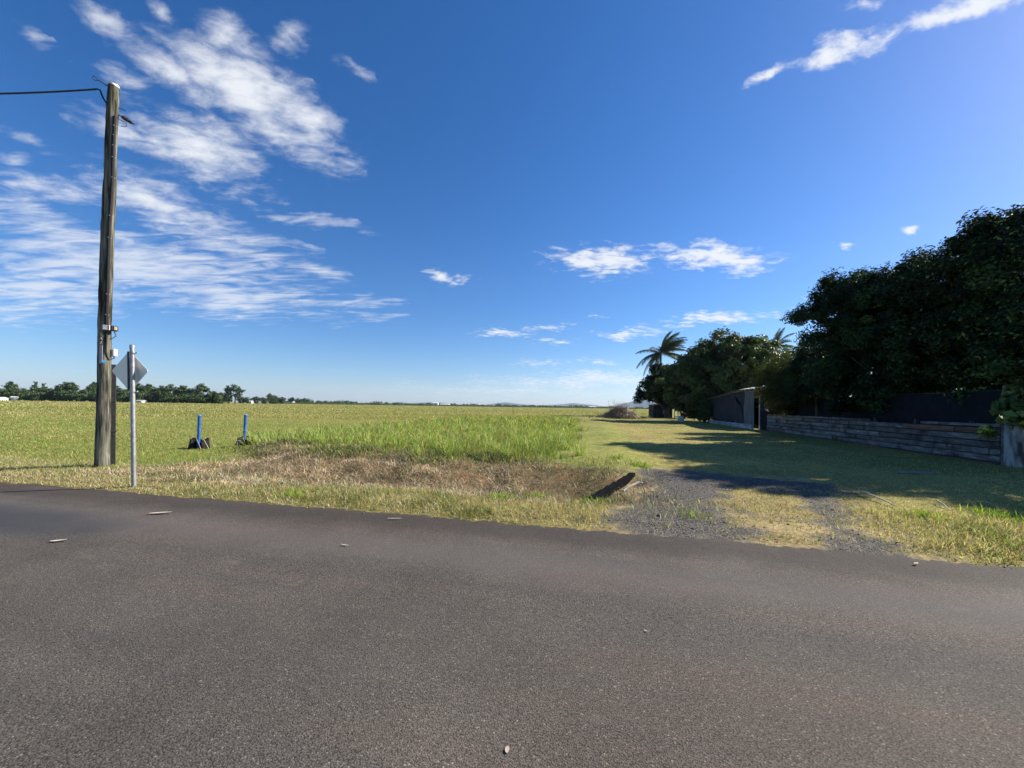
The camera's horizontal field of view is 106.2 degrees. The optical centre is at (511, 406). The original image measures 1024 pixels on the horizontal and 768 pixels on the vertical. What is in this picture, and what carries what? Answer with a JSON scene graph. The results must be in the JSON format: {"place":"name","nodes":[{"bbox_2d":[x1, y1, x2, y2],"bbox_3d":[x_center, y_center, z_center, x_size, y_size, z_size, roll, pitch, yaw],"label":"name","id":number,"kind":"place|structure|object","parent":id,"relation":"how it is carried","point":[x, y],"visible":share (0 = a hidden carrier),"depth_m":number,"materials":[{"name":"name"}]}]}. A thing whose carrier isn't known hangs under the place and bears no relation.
{"place":"outdoors","nodes":[
{"label":"outdoors","id":0,"kind":"place"},
{"bbox_2d":[61,438,681,507],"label":"dead grass","id":1,"kind":"structure","parent":0,"point":[237,474],"depth_m":8.82,"materials":[{"name":"brown plant"}]},
{"bbox_2d":[202,415,600,459],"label":"tall grass","id":2,"kind":"structure","parent":0,"point":[547,450],"depth_m":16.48,"materials":[{"name":"green plant"}]},
{"bbox_2d":[382,402,456,404],"bbox_3d":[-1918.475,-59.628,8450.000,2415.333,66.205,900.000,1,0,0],"label":"hills","id":3,"kind":"structure","parent":0,"point":[425,403],"depth_m":8229.10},
{"bbox_2d":[0,482,1023,767],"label":"road","id":4,"kind":"structure","parent":0,"point":[182,632],"depth_m":2.53,"materials":[{"name":"grey asphalt"}]},
{"bbox_2d":[0,400,1023,566],"bbox_3d":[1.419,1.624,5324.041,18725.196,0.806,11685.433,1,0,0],"label":"ground","id":5,"kind":"structure","parent":0,"point":[605,433],"depth_m":8.82,"materials":[{"name":"green plant"}]},
{"bbox_2d":[1,381,16,399],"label":"tall gum tree","id":6,"kind":"object","parent":5,"relation":"on","point":[9,384],"visible":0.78,"depth_m":291.65,"materials":[{"name":"green plant"}]},
{"bbox_2d":[0,388,24,399],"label":"bushy tree","id":7,"kind":"object","parent":5,"relation":"on","point":[5,393],"visible":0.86,"depth_m":281.17,"materials":[{"name":"green plant"}]},
{"bbox_2d":[29,381,39,390],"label":"conifer tree","id":8,"kind":"object","parent":5,"relation":"on","point":[34,386],"visible":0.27,"depth_m":306.21,"materials":[{"name":"green plant"}]},
{"bbox_2d":[23,388,54,400],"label":"bushy tree","id":9,"kind":"object","parent":5,"relation":"on","point":[34,395],"visible":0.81,"depth_m":275.99,"materials":[{"name":"green plant"}]},
{"bbox_2d":[37,387,57,400],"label":"bushy tree","id":10,"kind":"object","parent":5,"relation":"on","point":[49,393],"visible":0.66,"depth_m":280.28,"materials":[{"name":"green plant"}]},
{"bbox_2d":[51,388,61,400],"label":"bushy tree","id":11,"kind":"object","parent":5,"relation":"on","point":[54,391],"visible":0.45,"depth_m":280.15,"materials":[{"name":"green plant"}]},
{"bbox_2d":[54,381,74,400],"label":"tall gum tree","id":12,"kind":"object","parent":5,"relation":"on","point":[58,386],"visible":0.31,"depth_m":300.37,"materials":[{"name":"green plant"}]},
{"bbox_2d":[54,390,82,400],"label":"bushy tree","id":13,"kind":"object","parent":5,"relation":"on","point":[61,393],"visible":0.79,"depth_m":277.29,"materials":[{"name":"green plant"}]},
{"bbox_2d":[61,382,79,390],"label":"tall gum tree","id":14,"kind":"object","parent":5,"relation":"on","point":[69,386],"visible":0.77,"depth_m":284.24,"materials":[{"name":"green plant"}]},
{"bbox_2d":[71,390,92,401],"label":"bushy tree","id":15,"kind":"object","parent":5,"relation":"on","point":[76,396],"visible":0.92,"depth_m":280.67,"materials":[{"name":"green plant"}]},
{"bbox_2d":[86,381,96,389],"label":"tall gum tree","id":16,"kind":"object","parent":5,"relation":"on","point":[91,386],"visible":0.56,"depth_m":295.94,"materials":[{"name":"green plant"}]},
{"bbox_2d":[87,394,95,401],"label":"bushy tree","id":17,"kind":"object","parent":5,"relation":"on","point":[93,398],"visible":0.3,"depth_m":282.44,"materials":[{"name":"green plant"}]},
{"bbox_2d":[92,76,134,467],"bbox_3d":[-9.294,-2.911,8.936,0.670,9.151,0.342,1,0,-29],"label":"utility pole","id":18,"kind":"object","parent":5,"relation":"on","point":[105,439],"visible":1,"depth_m":8.82,"materials":[{"name":"brown wood"}]},
{"bbox_2d":[0,88,107,111],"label":"service wire","id":19,"kind":"object","parent":18,"relation":"attached to","point":[37,92],"visible":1,"depth_m":8.68,"materials":[{"name":"black plastic"}]},
{"bbox_2d":[118,389,129,401],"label":"bushy tree","id":20,"kind":"object","parent":5,"relation":"on","point":[124,392],"visible":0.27,"depth_m":286.13,"materials":[{"name":"green plant"}]},
{"bbox_2d":[119,392,137,401],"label":"bushy tree","id":21,"kind":"object","parent":5,"relation":"on","point":[125,397],"visible":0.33,"depth_m":275.68,"materials":[{"name":"green plant"}]},
{"bbox_2d":[112,344,147,486],"bbox_3d":[-7.147,0.230,7.116,0.740,2.735,0.110,1,0,6],"label":"road sign","id":22,"kind":"object","parent":5,"relation":"on","point":[129,370],"visible":0.93,"depth_m":7.09,"materials":[{"name":"metal"}]},
{"bbox_2d":[129,391,147,400],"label":"bushy tree","id":23,"kind":"object","parent":5,"relation":"on","point":[140,396],"visible":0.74,"depth_m":277.93,"materials":[{"name":"green plant"}]},
{"bbox_2d":[135,382,143,392],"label":"tall gum tree","id":24,"kind":"object","parent":5,"relation":"on","point":[138,386],"visible":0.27,"depth_m":299.85,"materials":[{"name":"green plant"}]},
{"bbox_2d":[140,383,155,392],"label":"tall gum tree","id":25,"kind":"object","parent":5,"relation":"on","point":[148,388],"visible":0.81,"depth_m":299.01,"materials":[{"name":"green plant"}]},
{"bbox_2d":[144,392,161,402],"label":"bushy tree","id":26,"kind":"object","parent":5,"relation":"on","point":[151,397],"visible":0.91,"depth_m":281.06,"materials":[{"name":"green plant"}]},
{"bbox_2d":[152,390,164,402],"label":"bushy tree","id":27,"kind":"object","parent":5,"relation":"on","point":[158,393],"visible":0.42,"depth_m":281.72,"materials":[{"name":"green plant"}]},
{"bbox_2d":[152,385,170,402],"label":"tall gum tree","id":28,"kind":"object","parent":5,"relation":"on","point":[158,388],"visible":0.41,"depth_m":304.12,"materials":[{"name":"green plant"}]},
{"bbox_2d":[158,391,172,402],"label":"bushy tree","id":29,"kind":"object","parent":5,"relation":"on","point":[167,393],"visible":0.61,"depth_m":279.03,"materials":[{"name":"green plant"}]},
{"bbox_2d":[161,384,176,392],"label":"tall gum tree","id":30,"kind":"object","parent":5,"relation":"on","point":[171,387],"visible":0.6,"depth_m":301.37,"materials":[{"name":"green plant"}]},
{"bbox_2d":[162,394,175,402],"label":"bushy tree","id":31,"kind":"object","parent":5,"relation":"on","point":[168,400],"visible":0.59,"depth_m":275.17,"materials":[{"name":"green plant"}]},
{"bbox_2d":[169,394,188,402],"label":"bushy tree","id":32,"kind":"object","parent":5,"relation":"on","point":[177,396],"visible":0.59,"depth_m":277.65,"materials":[{"name":"green plant"}]},
{"bbox_2d":[173,394,189,402],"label":"bushy tree","id":33,"kind":"object","parent":5,"relation":"on","point":[179,398],"visible":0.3,"depth_m":279.63,"materials":[{"name":"green plant"}]},
{"bbox_2d":[173,385,193,402],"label":"tall gum tree","id":34,"kind":"object","parent":5,"relation":"on","point":[180,390],"visible":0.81,"depth_m":289.97,"materials":[{"name":"green plant"}]},
{"bbox_2d":[180,395,205,402],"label":"bushy tree","id":35,"kind":"object","parent":5,"relation":"on","point":[190,399],"visible":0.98,"depth_m":278.14,"materials":[{"name":"green plant"}]},
{"bbox_2d":[184,394,211,402],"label":"bushy tree","id":36,"kind":"object","parent":5,"relation":"on","point":[200,396],"visible":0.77,"depth_m":281.77,"materials":[{"name":"green plant"}]},
{"bbox_2d":[197,415,200,448],"bbox_3d":[-10.392,0.886,12.756,0.118,1.197,0.097,1,0,0],"label":"marker post","id":37,"kind":"object","parent":5,"relation":"on","point":[199,428],"visible":0.88,"depth_m":12.72,"materials":[{"name":"blue paint"}]},
{"bbox_2d":[190,383,209,395],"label":"tall gum tree","id":38,"kind":"object","parent":5,"relation":"on","point":[200,388],"visible":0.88,"depth_m":293.63,"materials":[{"name":"green plant"}]},
{"bbox_2d":[188,438,214,448],"bbox_3d":[-10.360,1.254,12.769,0.704,0.399,0.651,1,0,-9],"label":"rubber surround","id":39,"kind":"object","parent":5,"relation":"on","point":[204,443],"visible":0.83,"depth_m":12.75,"materials":[{"name":"black rubber"}]},
{"bbox_2d":[204,391,215,403],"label":"bushy tree","id":40,"kind":"object","parent":5,"relation":"on","point":[210,394],"visible":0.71,"depth_m":287.56,"materials":[{"name":"green plant"}]},
{"bbox_2d":[213,393,224,403],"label":"bushy tree","id":41,"kind":"object","parent":5,"relation":"on","point":[218,398],"visible":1,"depth_m":283.81,"materials":[{"name":"green plant"}]},
{"bbox_2d":[223,385,232,403],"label":"conifer tree","id":42,"kind":"object","parent":5,"relation":"on","point":[228,397],"visible":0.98,"depth_m":291.40,"materials":[{"name":"green plant"}]},
{"bbox_2d":[224,384,244,403],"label":"tall gum tree","id":43,"kind":"object","parent":5,"relation":"on","point":[238,390],"visible":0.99,"depth_m":293.40,"materials":[{"name":"green plant"}]},
{"bbox_2d":[236,397,244,402],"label":"round tree","id":44,"kind":"object","parent":5,"relation":"on","point":[240,399],"visible":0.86,"depth_m":427.90,"materials":[{"name":"green plant"}]},
{"bbox_2d":[234,436,252,446],"bbox_3d":[-9.295,1.246,13.335,0.590,0.400,0.730,1,0,-38],"label":"rubber surround","id":45,"kind":"object","parent":5,"relation":"on","point":[238,441],"visible":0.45,"depth_m":13.36,"materials":[{"name":"black rubber"}]},
{"bbox_2d":[242,414,246,445],"bbox_3d":[-9.296,0.878,13.372,0.135,1.198,0.097,1,0,0],"label":"marker post","id":46,"kind":"object","parent":5,"relation":"on","point":[245,425],"visible":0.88,"depth_m":13.34,"materials":[{"name":"blue paint"}]},
{"bbox_2d":[243,397,251,402],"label":"bushy tree","id":47,"kind":"object","parent":5,"relation":"on","point":[246,399],"visible":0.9,"depth_m":427.27,"materials":[{"name":"green plant"}]},
{"bbox_2d":[251,396,259,403],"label":"round tree","id":48,"kind":"object","parent":5,"relation":"on","point":[255,399],"visible":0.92,"depth_m":449.00,"materials":[{"name":"green plant"}]},
{"bbox_2d":[265,393,272,403],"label":"tall gum tree","id":49,"kind":"object","parent":5,"relation":"on","point":[270,396],"visible":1,"depth_m":419.22,"materials":[{"name":"green plant"}]},
{"bbox_2d":[268,396,278,403],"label":"round tree","id":50,"kind":"object","parent":5,"relation":"on","point":[273,398],"visible":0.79,"depth_m":428.26,"materials":[{"name":"green plant"}]},
{"bbox_2d":[277,397,285,403],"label":"round tree","id":51,"kind":"object","parent":5,"relation":"on","point":[282,400],"visible":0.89,"depth_m":519.92,"materials":[{"name":"green plant"}]},
{"bbox_2d":[301,398,310,402],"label":"bushy tree","id":52,"kind":"object","parent":5,"relation":"on","point":[304,400],"visible":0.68,"depth_m":619.92,"materials":[{"name":"green plant"}]},
{"bbox_2d":[0,400,649,423],"bbox_3d":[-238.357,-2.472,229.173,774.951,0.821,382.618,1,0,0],"label":"paddock stubble","id":53,"kind":"object","parent":5,"relation":"on","point":[20,406],"visible":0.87,"depth_m":67.84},
{"bbox_2d":[232,437,655,472],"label":"bank weeds","id":54,"kind":"object","parent":5,"relation":"on","point":[325,446],"visible":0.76,"depth_m":10.80,"materials":[{"name":"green plant"}]},
{"bbox_2d":[268,398,648,407],"bbox_3d":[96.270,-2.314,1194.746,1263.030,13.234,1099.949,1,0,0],"label":"treeline","id":55,"kind":"object","parent":5,"relation":"on","point":[378,402],"visible":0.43,"depth_m":1049.22,"materials":[{"name":"green plant"}]},
{"bbox_2d":[277,402,673,409],"bbox_3d":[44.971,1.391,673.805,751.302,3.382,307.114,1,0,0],"label":"cane crop","id":56,"kind":"object","parent":5,"relation":"on","point":[449,405],"visible":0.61,"depth_m":605.40,"materials":[{"name":"green plant"}]},
{"bbox_2d":[588,472,634,501],"bbox_3d":[2.153,1.842,8.006,0.260,0.691,2.973,1,0,33],"label":"culvert headwall","id":57,"kind":"object","parent":5,"relation":"on","point":[621,482],"visible":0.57,"depth_m":7.63,"materials":[{"name":"concrete"}]},
{"bbox_2d":[584,399,650,418],"bbox_3d":[15.108,0.702,57.345,11.751,3.888,5.161,1,0,0],"label":"brush pile","id":58,"kind":"object","parent":5,"relation":"on","point":[617,412],"visible":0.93,"depth_m":56.52,"materials":[{"name":"plant"}]},
{"bbox_2d":[622,481,642,491],"bbox_3d":[2.349,1.559,7.499,0.672,0.139,0.075,1,0,-41],"label":"bent pipe","id":59,"kind":"object","parent":5,"relation":"on","point":[630,486],"visible":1,"depth_m":7.48,"materials":[{"name":"plastic"}]},
{"bbox_2d":[274,453,1023,522],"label":"verge weeds","id":60,"kind":"object","parent":5,"relation":"on","point":[989,511],"visible":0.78,"depth_m":6.02,"materials":[{"name":"green plant"}]},
{"bbox_2d":[632,362,681,417],"bbox_3d":[26.514,-2.644,64.825,11.465,9.519,7.274,1,0,-21],"label":"shade tree","id":61,"kind":"object","parent":5,"relation":"on","point":[648,393],"visible":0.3,"depth_m":64.57,"materials":[{"name":"green plant"}]},
{"bbox_2d":[647,404,671,417],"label":"old hut","id":62,"kind":"object","parent":5,"relation":"on","point":[656,410],"visible":0.61,"depth_m":66.19,"materials":[{"name":"wood"}]},
{"bbox_2d":[655,408,659,417],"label":"door","id":63,"kind":"structure","parent":62,"relation":"in","point":[657,415],"depth_m":66.16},
{"bbox_2d":[635,331,688,375],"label":"palm tree","id":64,"kind":"object","parent":5,"relation":"on","point":[669,345],"visible":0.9,"depth_m":69.21,"materials":[{"name":"green plant"}]},
{"bbox_2d":[677,416,683,421],"bbox_3d":[21.068,1.571,48.019,0.753,0.753,1.040,1,0,18],"label":"plastic drum","id":65,"kind":"object","parent":5,"relation":"on","point":[680,418],"visible":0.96,"depth_m":47.55,"materials":[{"name":"blue plastic"}]},
{"bbox_2d":[678,404,699,421],"bbox_3d":[22.172,0.476,47.890,2.470,3.145,2.123,1,0,39],"label":"garden shrub","id":66,"kind":"object","parent":5,"relation":"on","point":[685,413],"visible":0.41,"depth_m":47.82,"materials":[{"name":"green plant"}]},
{"bbox_2d":[696,394,713,421],"bbox_3d":[22.821,0.204,45.074,2.497,3.708,1.881,1,0,-29],"label":"vine shrub","id":67,"kind":"object","parent":5,"relation":"on","point":[705,412],"visible":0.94,"depth_m":44.63,"materials":[{"name":"green plant"}]},
{"bbox_2d":[650,326,796,419],"bbox_3d":[27.019,-3.939,47.412,18.972,12.126,11.234,1,0,0],"label":"mango tree","id":68,"kind":"object","parent":5,"relation":"on","point":[708,369],"visible":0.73,"depth_m":45.25,"materials":[{"name":"green plant"}]},
{"bbox_2d":[708,387,786,429],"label":"tarpaulin shed","id":69,"kind":"structure","parent":5,"relation":"on","point":[737,408],"depth_m":36.63,"materials":[{"name":"grey fabric"}]},
{"bbox_2d":[760,396,769,430],"bbox_3d":[19.785,0.561,30.100,0.060,2.700,1.700,1,0,14],"label":"dark screen","id":70,"kind":"object","parent":5,"relation":"on","point":[763,419],"visible":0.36,"depth_m":30.22,"materials":[{"name":"fabric"}]},
{"bbox_2d":[749,351,808,426],"bbox_3d":[19.095,-0.875,26.038,5.690,5.750,3.698,1,0,0],"label":"feathery shrub","id":71,"kind":"object","parent":5,"relation":"on","point":[772,390],"visible":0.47,"depth_m":25.70,"materials":[{"name":"green plant"}]},
{"bbox_2d":[773,327,794,348],"bbox_3d":[39.816,-4.838,58.339,5.716,14.173,3.544,1,0,29],"label":"palm tree","id":72,"kind":"object","parent":5,"relation":"on","point":[778,334],"visible":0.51,"depth_m":57.77,"materials":[{"name":"green plant"}]},
{"bbox_2d":[614,419,1023,528],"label":"lawn grass","id":73,"kind":"structure","parent":5,"relation":"on","point":[1017,508],"depth_m":10.39,"materials":[{"name":"green plant"}]},
{"bbox_2d":[779,331,870,418],"bbox_3d":[18.592,-1.258,22.925,4.456,6.498,4.191,1,0,31],"label":"tree","id":74,"kind":"object","parent":5,"relation":"on","point":[796,363],"visible":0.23,"depth_m":23.03,"materials":[{"name":"green plant"}]},
{"bbox_2d":[780,265,910,415],"bbox_3d":[16.766,-2.410,18.790,6.324,8.746,4.002,1,0,13],"label":"tree","id":75,"kind":"object","parent":5,"relation":"on","point":[823,373],"visible":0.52,"depth_m":18.75,"materials":[{"name":"green plant"}]},
{"bbox_2d":[858,490,895,506],"bbox_3d":[6.450,1.617,6.821,0.044,0.069,1.105,1,0,18],"label":"fallen stick","id":76,"kind":"object","parent":5,"relation":"on","point":[875,497],"visible":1,"depth_m":6.81,"materials":[{"name":"grey wood"}]},
{"bbox_2d":[766,414,1002,464],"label":"sleeper wall","id":77,"kind":"structure","parent":5,"relation":"on","point":[962,442],"depth_m":15.51,"materials":[{"name":"grey wood"}]},
{"bbox_2d":[975,425,1000,456],"bbox_3d":[15.000,1.080,12.054,0.676,1.010,0.492,1,0,23],"label":"vine clump","id":78,"kind":"object","parent":77,"relation":"attached to","point":[988,430],"visible":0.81,"depth_m":12.03,"materials":[{"name":"green plant"}]},
{"bbox_2d":[833,245,960,421],"bbox_3d":[17.769,-2.656,17.025,5.968,9.269,5.078,1,0,0],"label":"tree","id":79,"kind":"object","parent":5,"relation":"on","point":[876,330],"visible":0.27,"depth_m":16.94,"materials":[{"name":"green plant"}]},
{"bbox_2d":[793,390,1001,427],"bbox_3d":[17.370,0.663,19.129,0.119,2.420,14.310,1,0,14],"label":"shade cloth fence","id":80,"kind":"object","parent":5,"relation":"on","point":[910,408],"visible":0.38,"depth_m":15.09,"materials":[{"name":"black fabric"}]},
{"bbox_2d":[895,471,941,473],"bbox_3d":[10.420,1.704,9.859,1.155,0.068,0.163,1,0,-5],"label":"loose plank","id":81,"kind":"object","parent":5,"relation":"on","point":[917,472],"visible":0.91,"depth_m":9.80,"materials":[{"name":"grey wood"}]},
{"bbox_2d":[870,213,1021,393],"bbox_3d":[17.937,-2.567,15.084,6.188,9.097,4.796,1,0,0],"label":"tree","id":82,"kind":"object","parent":5,"relation":"on","point":[901,344],"visible":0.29,"depth_m":15.18,"materials":[{"name":"green plant"}]},
{"bbox_2d":[917,203,1023,405],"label":"tree","id":83,"kind":"object","parent":5,"relation":"on","point":[1003,290],"visible":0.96,"depth_m":12.84,"materials":[{"name":"green plant"}]},
{"bbox_2d":[998,422,1023,467],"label":"concrete pillar","id":84,"kind":"structure","parent":5,"relation":"on","point":[1012,448],"depth_m":11.40,"materials":[{"name":"grey concrete"}]},
{"bbox_2d":[989,379,1023,430],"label":"broadleaf plant","id":85,"kind":"object","parent":84,"relation":"on","point":[1009,407],"visible":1,"depth_m":11.42,"materials":[{"name":"green plant"}]},
{"bbox_2d":[0,455,1023,566],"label":"verge grass","id":86,"kind":"structure","parent":0,"point":[995,534],"depth_m":6.00,"materials":[{"name":"green plant"}]},
{"bbox_2d":[0,0,1023,406],"label":"sky","id":87,"kind":"structure","parent":0,"point":[459,202],"materials":[{"name":"blue"}]},
{"bbox_2d":[15,472,1021,570],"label":"gravel","id":88,"kind":"structure","parent":0,"point":[658,514],"depth_m":5.88,"materials":[{"name":"grey gravel"}]},
{"bbox_2d":[484,402,599,406],"bbox_3d":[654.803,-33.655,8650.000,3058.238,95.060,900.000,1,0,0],"label":"hills","id":89,"kind":"structure","parent":0,"point":[511,404],"depth_m":8406.10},
{"bbox_2d":[607,399,655,407],"bbox_3d":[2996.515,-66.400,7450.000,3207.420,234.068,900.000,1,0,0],"label":"mountain","id":90,"kind":"structure","parent":0,"point":[632,404],"depth_m":7128.68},
{"bbox_2d":[706,480,1023,557],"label":"driveway grass","id":91,"kind":"structure","parent":0,"point":[774,497],"depth_m":6.17,"materials":[{"name":"green plant"}]}
]}

